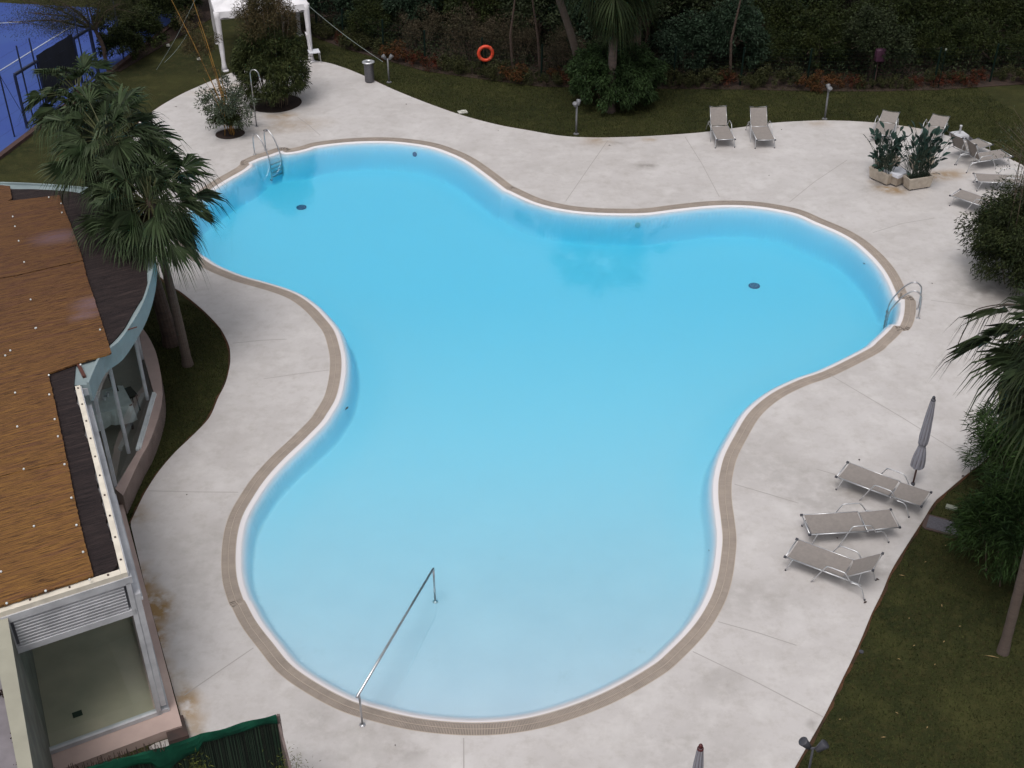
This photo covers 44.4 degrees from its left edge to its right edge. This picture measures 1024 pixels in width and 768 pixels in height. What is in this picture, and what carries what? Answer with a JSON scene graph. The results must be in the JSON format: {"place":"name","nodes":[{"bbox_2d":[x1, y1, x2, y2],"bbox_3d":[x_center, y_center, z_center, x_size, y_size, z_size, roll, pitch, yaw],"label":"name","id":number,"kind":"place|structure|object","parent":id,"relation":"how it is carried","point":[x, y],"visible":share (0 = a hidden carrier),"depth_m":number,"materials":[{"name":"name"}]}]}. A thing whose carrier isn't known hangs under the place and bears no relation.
{"place":"outdoors","nodes":[
{"label":"outdoors","id":0,"kind":"place"},
{"bbox_2d":[0,618,52,767],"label":"garden wall","id":1,"kind":"structure","parent":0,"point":[23,722],"depth_m":19.03,"materials":[{"name":"paint"}]},
{"bbox_2d":[0,3,169,151],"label":"tennis court","id":2,"kind":"object","parent":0,"point":[8,44],"depth_m":52.26,"materials":[{"name":"paint"}]},
{"bbox_2d":[0,0,123,136],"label":"court fence","id":3,"kind":"object","parent":2,"relation":"on","point":[63,52],"visible":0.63,"depth_m":46.96,"materials":[{"name":"blue"}]},
{"bbox_2d":[117,0,210,71],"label":"hedge bed soil","id":4,"kind":"structure","parent":0,"point":[204,14],"depth_m":54.75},
{"bbox_2d":[91,0,135,33],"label":"hedge bush","id":5,"kind":"object","parent":4,"relation":"on","point":[103,23],"visible":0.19,"depth_m":53.51,"materials":[{"name":"green plant"}]},
{"bbox_2d":[96,19,144,61],"bbox_3d":[-15.793,-13.805,50.625,2.090,1.652,1.966,-14,36,-19],"label":"hedge bush","id":6,"kind":"object","parent":4,"relation":"on","point":[131,40],"visible":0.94,"depth_m":50.34,"materials":[{"name":"green plant"}]},
{"bbox_2d":[110,3,169,56],"bbox_3d":[-15.497,-14.730,52.081,2.191,1.862,2.405,-19,38,-25],"label":"hedge bush","id":7,"kind":"object","parent":4,"relation":"on","point":[152,25],"visible":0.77,"depth_m":51.88,"materials":[{"name":"green plant"}]},
{"bbox_2d":[134,0,186,34],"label":"hedge bush","id":8,"kind":"object","parent":4,"relation":"on","point":[169,6],"visible":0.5,"depth_m":53.54,"materials":[{"name":"green plant"}]},
{"bbox_2d":[156,0,203,20],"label":"hedge bush","id":9,"kind":"object","parent":4,"relation":"on","point":[190,3],"visible":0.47,"depth_m":54.92,"materials":[{"name":"green plant"}]},
{"bbox_2d":[126,300,229,550],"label":"short grass","id":10,"kind":"structure","parent":0,"point":[184,372],"depth_m":32.03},
{"bbox_2d":[215,129,244,138],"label":"planting hole soil","id":11,"kind":"structure","parent":0,"point":[223,134],"depth_m":45.20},
{"bbox_2d":[172,1,257,134],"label":"yellow bamboo","id":12,"kind":"object","parent":11,"relation":"on","point":[228,114],"visible":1,"depth_m":44.06,"materials":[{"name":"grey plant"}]},
{"bbox_2d":[249,95,301,112],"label":"planting hole soil","id":13,"kind":"structure","parent":0,"point":[293,102],"depth_m":47.41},
{"bbox_2d":[228,0,312,109],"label":"bamboo clump","id":14,"kind":"object","parent":13,"relation":"on","point":[275,55],"visible":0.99,"depth_m":45.90,"materials":[{"name":"green plant"}]},
{"bbox_2d":[0,0,1023,767],"bbox_3d":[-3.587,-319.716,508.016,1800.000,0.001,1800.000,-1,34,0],"label":"lawn","id":15,"kind":"structure","parent":0,"point":[176,74],"depth_m":26.31,"materials":[{"name":"plant"}]},
{"bbox_2d":[18,50,128,167],"bbox_3d":[-11.800,-6.131,35.360,3.229,6.312,3.283,-1,34,0],"label":"fan palm","id":16,"kind":"object","parent":15,"relation":"on","point":[87,61],"visible":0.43,"depth_m":33.68,"materials":[{"name":"green plant"}]},
{"bbox_2d":[0,0,152,70],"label":"wispy tree","id":17,"kind":"object","parent":15,"relation":"on","point":[62,5],"visible":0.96,"depth_m":48.68,"materials":[{"name":"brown plant"}]},
{"bbox_2d":[0,182,181,767],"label":"restaurant pavilion","id":18,"kind":"structure","parent":15,"relation":"on","point":[75,609],"depth_m":23.93,"materials":[{"name":"brown paint"}]},
{"bbox_2d":[1,573,161,754],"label":"window frame","id":19,"kind":"structure","parent":18,"relation":"in","point":[127,581],"depth_m":20.95,"materials":[{"name":"white paint"}]},
{"bbox_2d":[94,395,116,487],"bbox_3d":[-8.701,1.103,26.776,0.075,2.750,0.075,-10,35,-14],"label":"window frame","id":20,"kind":"structure","parent":18,"relation":"in","point":[96,404],"depth_m":26.82,"materials":[{"name":"white paint"}]},
{"bbox_2d":[109,368,130,453],"bbox_3d":[-8.722,0.424,27.787,0.075,2.750,0.075,-10,35,-14],"label":"window frame","id":21,"kind":"structure","parent":18,"relation":"in","point":[110,371],"depth_m":27.86,"materials":[{"name":"white paint"}]},
{"bbox_2d":[107,374,140,410],"bbox_3d":[-9.397,0.207,30.423,0.493,1.016,0.450,-23,40,-29],"label":"dining chair","id":22,"kind":"object","parent":18,"relation":"on","point":[131,392],"visible":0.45,"depth_m":30.47,"materials":[{"name":"black"}]},
{"bbox_2d":[87,404,169,713],"bbox_3d":[-7.425,3.171,24.108,0.145,2.905,6.047,-14,36,-19],"label":"window frame","id":23,"kind":"structure","parent":18,"relation":"in","point":[138,597],"depth_m":22.29,"materials":[{"name":"white paint"}]},
{"bbox_2d":[134,340,148,400],"bbox_3d":[-8.806,-0.761,29.554,0.075,2.750,0.075,-10,35,-14],"label":"window frame","id":24,"kind":"structure","parent":18,"relation":"in","point":[136,343],"depth_m":29.81,"materials":[{"name":"white paint"}]},
{"bbox_3d":[-9.680,0.714,29.923,1.150,0.735,0.950,-18,37,-23],"label":"dining table","id":25,"kind":"object","parent":18,"relation":"on","visible":0},
{"bbox_2d":[84,385,137,430],"bbox_3d":[-9.681,0.604,29.849,1.250,0.482,1.038,-18,37,-23],"label":"tablecloth","id":26,"kind":"object","parent":25,"relation":"on","point":[108,411],"visible":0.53,"depth_m":29.64,"materials":[{"name":"white fabric"}]},
{"bbox_2d":[0,17,184,159],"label":"court kerb","id":27,"kind":"structure","parent":15,"relation":"on","point":[15,144],"depth_m":45.39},
{"bbox_2d":[25,82,191,348],"bbox_3d":[-9.752,-4.158,31.726,3.823,7.059,4.520,-1,34,0],"label":"fan palm","id":28,"kind":"object","parent":15,"relation":"on","point":[80,155],"visible":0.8,"depth_m":29.97,"materials":[{"name":"green plant"}]},
{"bbox_2d":[69,138,234,367],"bbox_3d":[-8.771,-3.164,31.064,3.778,6.112,3.973,-1,34,0],"label":"fan palm","id":29,"kind":"object","parent":15,"relation":"on","point":[154,233],"visible":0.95,"depth_m":29.68,"materials":[{"name":"green plant"}]},
{"bbox_2d":[342,29,365,50],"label":"green shrub","id":30,"kind":"object","parent":15,"relation":"on","point":[354,38],"visible":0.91,"depth_m":52.20,"materials":[{"name":"green plant"}]},
{"bbox_2d":[378,39,406,61],"bbox_3d":[-4.854,-13.517,51.051,1.194,0.976,1.046,-4,34,-5],"label":"orange shrub","id":31,"kind":"object","parent":15,"relation":"on","point":[387,53],"visible":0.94,"depth_m":51.01,"materials":[{"name":"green plant"}]},
{"bbox_2d":[440,53,470,72],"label":"green shrub","id":32,"kind":"object","parent":15,"relation":"on","point":[453,60],"visible":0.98,"depth_m":49.89,"materials":[{"name":"green plant"}]},
{"bbox_2d":[486,58,510,79],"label":"green shrub","id":33,"kind":"object","parent":15,"relation":"on","point":[498,65],"visible":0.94,"depth_m":49.28,"materials":[{"name":"green plant"}]},
{"bbox_2d":[556,0,577,56],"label":"fan palm","id":34,"kind":"object","parent":15,"relation":"on","point":[570,32],"visible":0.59,"depth_m":47.29,"materials":[{"name":"plant"}]},
{"bbox_2d":[563,35,669,113],"bbox_3d":[3.895,-11.725,46.867,4.069,2.389,3.939,-1,34,0],"label":"round bush","id":35,"kind":"object","parent":15,"relation":"on","point":[639,72],"visible":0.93,"depth_m":46.06,"materials":[{"name":"green plant"}]},
{"bbox_2d":[560,0,678,113],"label":"fan palm","id":36,"kind":"object","parent":15,"relation":"on","point":[615,20],"visible":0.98,"depth_m":44.15,"materials":[{"name":"green plant"}]},
{"bbox_2d":[305,40,1023,162],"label":"short grass","id":37,"kind":"structure","parent":15,"relation":"on","point":[687,111],"depth_m":47.03,"materials":[{"name":"plant"}]},
{"bbox_2d":[756,62,786,87],"bbox_3d":[9.949,-11.935,48.475,1.239,0.958,0.998,-7,34,-9],"label":"green shrub","id":38,"kind":"object","parent":15,"relation":"on","point":[768,71],"visible":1,"depth_m":48.34,"materials":[{"name":"green plant"}]},
{"bbox_2d":[779,64,803,84],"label":"green shrub","id":39,"kind":"object","parent":15,"relation":"on","point":[796,75],"visible":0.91,"depth_m":48.53,"materials":[{"name":"green plant"}]},
{"bbox_2d":[799,737,828,767],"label":"garden spotlight","id":40,"kind":"object","parent":15,"relation":"on","point":[822,745],"visible":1,"depth_m":20.74,"materials":[{"name":"grey plastic"}]},
{"bbox_2d":[813,69,837,93],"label":"orange shrub","id":41,"kind":"object","parent":15,"relation":"on","point":[826,78],"visible":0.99,"depth_m":48.00,"materials":[{"name":"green plant"}]},
{"bbox_2d":[922,514,957,536],"bbox_3d":[9.261,3.045,26.929,0.840,0.030,0.520,14,37,21],"label":"manhole cover","id":42,"kind":"object","parent":15,"relation":"on","point":[933,523],"visible":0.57,"depth_m":26.95,"materials":[{"name":"grey"}]},
{"bbox_2d":[932,282,1023,656],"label":"fan palm","id":43,"kind":"object","parent":15,"relation":"on","point":[1007,359],"visible":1,"depth_m":20.43,"materials":[{"name":"green plant"}]},
{"bbox_2d":[940,460,1023,586],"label":"feathery bush","id":44,"kind":"object","parent":15,"relation":"on","point":[993,513],"visible":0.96,"depth_m":24.84,"materials":[{"name":"green plant"}]},
{"bbox_2d":[129,68,1023,767],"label":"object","id":45,"kind":"structure","parent":0,"point":[855,656],"depth_m":26.74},
{"bbox_2d":[131,60,1023,767],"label":"pool deck","id":46,"kind":"structure","parent":0,"point":[691,700],"depth_m":29.40,"materials":[{"name":"concrete"}]},
{"bbox_2d":[54,714,291,767],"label":"reed screen","id":47,"kind":"object","parent":46,"relation":"on","point":[245,744],"visible":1,"depth_m":20.10,"materials":[{"name":"green"}]},
{"bbox_2d":[166,715,188,744],"bbox_3d":[-5.983,6.167,22.397,0.359,0.120,0.534,-13,36,-18],"label":"timber box","id":48,"kind":"object","parent":46,"relation":"on","point":[177,735],"visible":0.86,"depth_m":22.23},
{"bbox_2d":[208,0,314,71],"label":"white marquee","id":49,"kind":"object","parent":46,"relation":"on","point":[220,10],"visible":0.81,"depth_m":50.08,"materials":[{"name":"fabric"}]},
{"bbox_2d":[252,129,283,180],"bbox_3d":[-8.474,-7.964,43.532,0.889,1.591,0.610,25,42,33],"label":"pool ladder","id":50,"kind":"object","parent":46,"relation":"attached to","point":[271,169],"visible":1,"depth_m":43.44,"materials":[{"name":"silver metal"}]},
{"bbox_2d":[362,59,374,82],"bbox_3d":[-5.596,-12.239,49.153,0.500,0.815,0.500,-1,34,0],"label":"waste bin","id":51,"kind":"object","parent":46,"relation":"on","point":[368,70],"visible":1,"depth_m":49.01,"materials":[{"name":"metal"}]},
{"bbox_2d":[356,568,437,726],"bbox_3d":[-2.132,4.935,23.789,0.110,1.156,3.794,10,35,15],"label":"pool handrail","id":52,"kind":"object","parent":46,"relation":"attached to","point":[362,723],"visible":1,"depth_m":23.33,"materials":[{"name":"silver metal"}]},
{"bbox_2d":[174,137,915,735],"bbox_3d":[-2.188,-1.092,33.279,22.935,0.032,23.675,14,37,21],"label":"overflow grating","id":53,"kind":"object","parent":46,"relation":"on","point":[310,687],"visible":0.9,"depth_m":27.43,"materials":[{"name":"grey"}]},
{"bbox_2d":[187,141,904,723],"bbox_3d":[-2.185,-0.704,33.540,22.350,0.936,23.087,14,37,21],"label":"pool basin","id":54,"kind":"object","parent":46,"relation":"in","point":[521,443],"visible":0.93,"depth_m":31.74,"materials":[{"name":"liquid"}]},
{"bbox_2d":[148,117,985,767],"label":"deck joints","id":55,"kind":"object","parent":46,"relation":"on","point":[738,485],"visible":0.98,"depth_m":28.12,"materials":[{"name":"grey"}]},
{"bbox_2d":[692,743,703,767],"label":"closed umbrella","id":56,"kind":"object","parent":46,"relation":"on","point":[698,762],"visible":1,"depth_m":19.23,"materials":[{"name":"grey fabric"}]},
{"bbox_2d":[705,105,735,147],"bbox_3d":[7.354,-9.049,44.122,0.815,0.935,1.773,-3,34,-3],"label":"sun lounger","id":57,"kind":"object","parent":46,"relation":"on","point":[718,115],"visible":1,"depth_m":44.47,"materials":[{"name":"fabric"}]},
{"bbox_2d":[745,106,775,148],"bbox_3d":[8.750,-9.017,44.051,0.815,0.935,1.772,-2,34,-2],"label":"sun lounger","id":58,"kind":"object","parent":46,"relation":"on","point":[761,130],"visible":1,"depth_m":44.41,"materials":[{"name":"fabric"}]},
{"bbox_2d":[783,538,883,600],"bbox_3d":[6.492,3.577,25.443,1.811,0.804,0.815,19,39,27],"label":"sun lounger","id":59,"kind":"object","parent":46,"relation":"on","point":[823,559],"visible":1,"depth_m":25.49,"materials":[{"name":"fabric"}]},
{"bbox_2d":[800,503,900,545],"bbox_3d":[7.146,2.971,26.565,1.974,0.548,0.815,-3,34,-3],"label":"sun lounger","id":60,"kind":"object","parent":46,"relation":"on","point":[836,521],"visible":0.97,"depth_m":26.54,"materials":[{"name":"fabric"}]},
{"bbox_2d":[869,165,891,184],"bbox_3d":[12.156,-6.854,41.224,0.400,0.420,0.860,-21,39,-28],"label":"stone planter","id":61,"kind":"object","parent":46,"relation":"on","point":[884,178],"visible":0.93,"depth_m":41.10,"materials":[{"name":"stone"}]},
{"bbox_2d":[860,128,912,173],"bbox_3d":[12.192,-7.552,40.774,1.545,1.371,1.725,-21,39,-28],"label":"bird of paradise plant","id":62,"kind":"object","parent":61,"relation":"in","point":[889,154],"visible":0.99,"depth_m":40.71,"materials":[{"name":"green plant"}]},
{"bbox_2d":[835,461,931,517],"bbox_3d":[8.149,2.264,27.603,1.974,0.548,0.815,21,40,29],"label":"sun lounger","id":63,"kind":"object","parent":46,"relation":"on","point":[874,480],"visible":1,"depth_m":27.57,"materials":[{"name":"fabric"}]},
{"bbox_2d":[869,109,899,141],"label":"sun lounger","id":64,"kind":"object","parent":46,"relation":"on","point":[890,118],"visible":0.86,"depth_m":44.60,"materials":[{"name":"fabric"}]},
{"bbox_2d":[890,177,902,186],"bbox_3d":[12.565,-6.731,41.105,0.520,0.340,0.520,-22,40,-29],"label":"stone planter","id":65,"kind":"object","parent":46,"relation":"on","point":[895,182],"visible":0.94,"depth_m":40.91,"materials":[{"name":"stone"}]},
{"bbox_2d":[884,166,910,178],"bbox_3d":[12.563,-6.917,40.979,0.600,0.100,0.600,-22,40,-29],"label":"white box lid","id":66,"kind":"object","parent":65,"relation":"on","point":[898,172],"visible":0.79,"depth_m":40.88,"materials":[{"name":"grey paint"}]},
{"bbox_2d":[883,281,921,328],"bbox_3d":[10.706,-2.005,34.334,0.889,1.591,0.610,8,35,13],"label":"pool ladder","id":67,"kind":"object","parent":46,"relation":"attached to","point":[888,313],"visible":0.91,"depth_m":34.16,"materials":[{"name":"silver metal"}]},
{"bbox_2d":[903,172,933,190],"bbox_3d":[13.174,-6.574,40.790,0.900,0.420,0.400,-10,35,-14],"label":"stone planter","id":68,"kind":"object","parent":46,"relation":"on","point":[917,183],"visible":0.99,"depth_m":40.64,"materials":[{"name":"stone"}]},
{"bbox_2d":[893,125,954,178],"bbox_3d":[13.174,-7.356,40.169,2.021,1.700,1.585,-1,34,-1],"label":"bird of paradise plant","id":69,"kind":"object","parent":68,"relation":"in","point":[924,150],"visible":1,"depth_m":40.23,"materials":[{"name":"green plant"}]},
{"bbox_2d":[910,396,935,485],"bbox_3d":[8.967,1.262,27.433,0.299,2.376,0.298,-1,34,0],"label":"closed umbrella","id":70,"kind":"object","parent":46,"relation":"on","point":[918,460],"visible":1,"depth_m":27.36,"materials":[{"name":"grey fabric"}]},
{"bbox_2d":[919,113,950,139],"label":"sun lounger","id":71,"kind":"object","parent":46,"relation":"on","point":[936,120],"visible":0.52,"depth_m":44.38,"materials":[{"name":"fabric"}]},
{"bbox_2d":[941,132,993,164],"bbox_3d":[15.529,-8.185,42.687,1.772,0.948,0.815,-19,38,-25],"label":"sun lounger","id":72,"kind":"object","parent":46,"relation":"on","point":[960,143],"visible":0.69,"depth_m":42.61,"materials":[{"name":"fabric"}]},
{"bbox_2d":[949,188,1001,211],"bbox_3d":[14.725,-5.647,39.278,0.815,0.548,1.974,-29,43,-35],"label":"sun lounger","id":73,"kind":"object","parent":46,"relation":"on","point":[961,194],"visible":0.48,"depth_m":39.53,"materials":[{"name":"metal"}]},
{"bbox_2d":[954,137,1013,172],"bbox_3d":[15.847,-7.756,42.009,1.772,0.984,0.815,-10,35,-14],"label":"sun lounger","id":74,"kind":"object","parent":46,"relation":"on","point":[975,153],"visible":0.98,"depth_m":42.02,"materials":[{"name":"fabric"}]},
{"bbox_2d":[954,108,1023,295],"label":"bamboo bush","id":75,"kind":"object","parent":46,"relation":"on","point":[1000,227],"visible":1,"depth_m":34.44,"materials":[{"name":"green plant"}]},
{"bbox_2d":[972,168,1023,191],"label":"sun lounger","id":76,"kind":"object","parent":46,"relation":"on","point":[986,178],"visible":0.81,"depth_m":40.70,"materials":[{"name":"fabric"}]},
{"bbox_2d":[295,0,1023,91],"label":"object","id":77,"kind":"structure","parent":0,"point":[997,81],"depth_m":50.27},
{"bbox_2d":[307,0,365,27],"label":"tree","id":78,"kind":"object","parent":77,"relation":"on","point":[335,4],"visible":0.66,"depth_m":53.35,"materials":[{"name":"green plant"}]},
{"bbox_2d":[343,0,399,42],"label":"tree","id":79,"kind":"object","parent":77,"relation":"on","point":[374,14],"visible":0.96,"depth_m":52.45,"materials":[{"name":"green plant"}]},
{"bbox_2d":[380,0,464,33],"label":"tree","id":80,"kind":"object","parent":77,"relation":"on","point":[408,6],"visible":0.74,"depth_m":52.48,"materials":[{"name":"green plant"}]},
{"bbox_2d":[400,3,446,48],"bbox_3d":[-3.652,-14.701,51.840,2.132,2.021,2.206,-4,34,-5],"label":"dry scrub","id":81,"kind":"object","parent":77,"relation":"on","point":[411,26],"visible":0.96,"depth_m":51.70,"materials":[{"name":"green plant"}]},
{"bbox_2d":[431,0,510,39],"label":"tree","id":82,"kind":"object","parent":77,"relation":"on","point":[480,7],"visible":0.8,"depth_m":51.80,"materials":[{"name":"green plant"}]},
{"bbox_2d":[438,0,505,63],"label":"dry scrub","id":83,"kind":"object","parent":77,"relation":"on","point":[486,35],"visible":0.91,"depth_m":50.23,"materials":[{"name":"green plant"}]},
{"bbox_2d":[477,45,493,73],"bbox_3d":[-1.039,-12.782,49.582,0.686,1.253,0.182,-4,34,-6],"label":"life ring","id":84,"kind":"object","parent":77,"relation":"on","point":[489,58],"visible":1,"depth_m":49.39,"materials":[{"name":"orange"}]},
{"bbox_2d":[498,62,527,81],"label":"orange shrub","id":85,"kind":"object","parent":77,"relation":"on","point":[517,73],"visible":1,"depth_m":48.90,"materials":[{"name":"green plant"}]},
{"bbox_2d":[488,9,545,64],"bbox_3d":[0.065,-13.925,50.355,2.445,2.318,2.529,-24,40,-30],"label":"dry scrub","id":86,"kind":"object","parent":77,"relation":"on","point":[528,37],"visible":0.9,"depth_m":50.01,"materials":[{"name":"green plant"}]},
{"bbox_2d":[498,0,586,46],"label":"tree","id":87,"kind":"object","parent":77,"relation":"on","point":[523,9],"visible":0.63,"depth_m":50.80,"materials":[{"name":"green plant"}]},
{"bbox_2d":[540,25,591,74],"bbox_3d":[2.145,-13.284,49.722,2.360,1.919,2.281,4,34,6],"label":"dry scrub","id":88,"kind":"object","parent":77,"relation":"on","point":[559,51],"visible":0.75,"depth_m":49.53,"materials":[{"name":"green plant"}]},
{"bbox_2d":[539,0,606,47],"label":"tree","id":89,"kind":"object","parent":77,"relation":"on","point":[580,26],"visible":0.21,"depth_m":50.73,"materials":[{"name":"green plant"}]},
{"bbox_2d":[300,0,1023,82],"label":"undergrowth","id":90,"kind":"object","parent":77,"relation":"on","point":[736,59],"visible":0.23,"depth_m":50.56,"materials":[{"name":"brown plant"}]},
{"bbox_2d":[300,0,1023,86],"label":"wire fence","id":91,"kind":"object","parent":77,"relation":"on","point":[542,57],"visible":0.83,"depth_m":48.48,"materials":[{"name":"black"}]},
{"bbox_2d":[624,0,702,47],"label":"tree","id":92,"kind":"object","parent":77,"relation":"on","point":[667,12],"visible":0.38,"depth_m":50.17,"materials":[{"name":"green plant"}]},
{"bbox_2d":[647,7,721,70],"bbox_3d":[6.928,-13.567,49.568,3.020,2.624,3.092,-5,34,-6],"label":"tree","id":93,"kind":"object","parent":77,"relation":"on","point":[679,33],"visible":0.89,"depth_m":48.85,"materials":[{"name":"green plant"}]},
{"bbox_2d":[676,70,700,84],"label":"green shrub","id":94,"kind":"object","parent":77,"relation":"on","point":[683,79],"visible":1,"depth_m":48.33,"materials":[{"name":"green plant"}]},
{"bbox_2d":[643,0,744,45],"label":"tree","id":95,"kind":"object","parent":77,"relation":"on","point":[703,5],"visible":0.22,"depth_m":50.26,"materials":[{"name":"green plant"}]},
{"bbox_2d":[695,67,721,87],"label":"green shrub","id":96,"kind":"object","parent":77,"relation":"on","point":[706,75],"visible":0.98,"depth_m":48.46,"materials":[{"name":"green plant"}]},
{"bbox_2d":[692,0,771,69],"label":"tree","id":97,"kind":"object","parent":77,"relation":"on","point":[750,30],"visible":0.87,"depth_m":48.72,"materials":[{"name":"green plant"}]},
{"bbox_2d":[729,0,740,77],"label":"bare trunk","id":98,"kind":"object","parent":77,"relation":"on","point":[730,50],"visible":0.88,"depth_m":48.24,"materials":[{"name":"brown plant"}]},
{"bbox_2d":[734,0,800,40],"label":"tree","id":99,"kind":"object","parent":77,"relation":"on","point":[777,13],"visible":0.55,"depth_m":50.30,"materials":[{"name":"green plant"}]},
{"bbox_2d":[794,72,820,90],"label":"orange shrub","id":100,"kind":"object","parent":77,"relation":"on","point":[803,80],"visible":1,"depth_m":47.99,"materials":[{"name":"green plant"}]},
{"bbox_2d":[785,8,850,70],"bbox_3d":[12.073,-13.454,49.427,2.739,2.523,2.745,8,35,12],"label":"tree","id":101,"kind":"object","parent":77,"relation":"on","point":[828,46],"visible":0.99,"depth_m":48.96,"materials":[{"name":"green plant"}]},
{"bbox_2d":[836,2,918,75],"bbox_3d":[14.031,-13.300,48.755,3.410,2.967,2.951,21,40,29],"label":"tree","id":102,"kind":"object","parent":77,"relation":"on","point":[873,27],"visible":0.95,"depth_m":48.24,"materials":[{"name":"green plant"}]},
{"bbox_2d":[873,48,885,86],"bbox_3d":[13.964,-12.035,47.898,0.420,1.550,0.229,-4,34,-5],"label":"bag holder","id":103,"kind":"object","parent":77,"relation":"on","point":[879,52],"visible":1,"depth_m":47.53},
{"bbox_2d":[851,0,936,45],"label":"tree","id":104,"kind":"object","parent":77,"relation":"on","point":[909,6],"visible":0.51,"depth_m":49.95,"materials":[{"name":"green plant"}]},
{"bbox_2d":[998,64,1023,80],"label":"green shrub","id":105,"kind":"object","parent":77,"relation":"on","point":[1005,72],"visible":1,"depth_m":48.64,"materials":[{"name":"green plant"}]},
{"bbox_2d":[801,398,1023,767],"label":"short grass","id":106,"kind":"structure","parent":0,"point":[936,646],"depth_m":23.46,"materials":[{"name":"plant"}]},
{"bbox_2d":[956,400,1023,484],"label":"feathery bush","id":107,"kind":"object","parent":106,"relation":"on","point":[980,434],"visible":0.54,"depth_m":27.33,"materials":[{"name":"green plant"}]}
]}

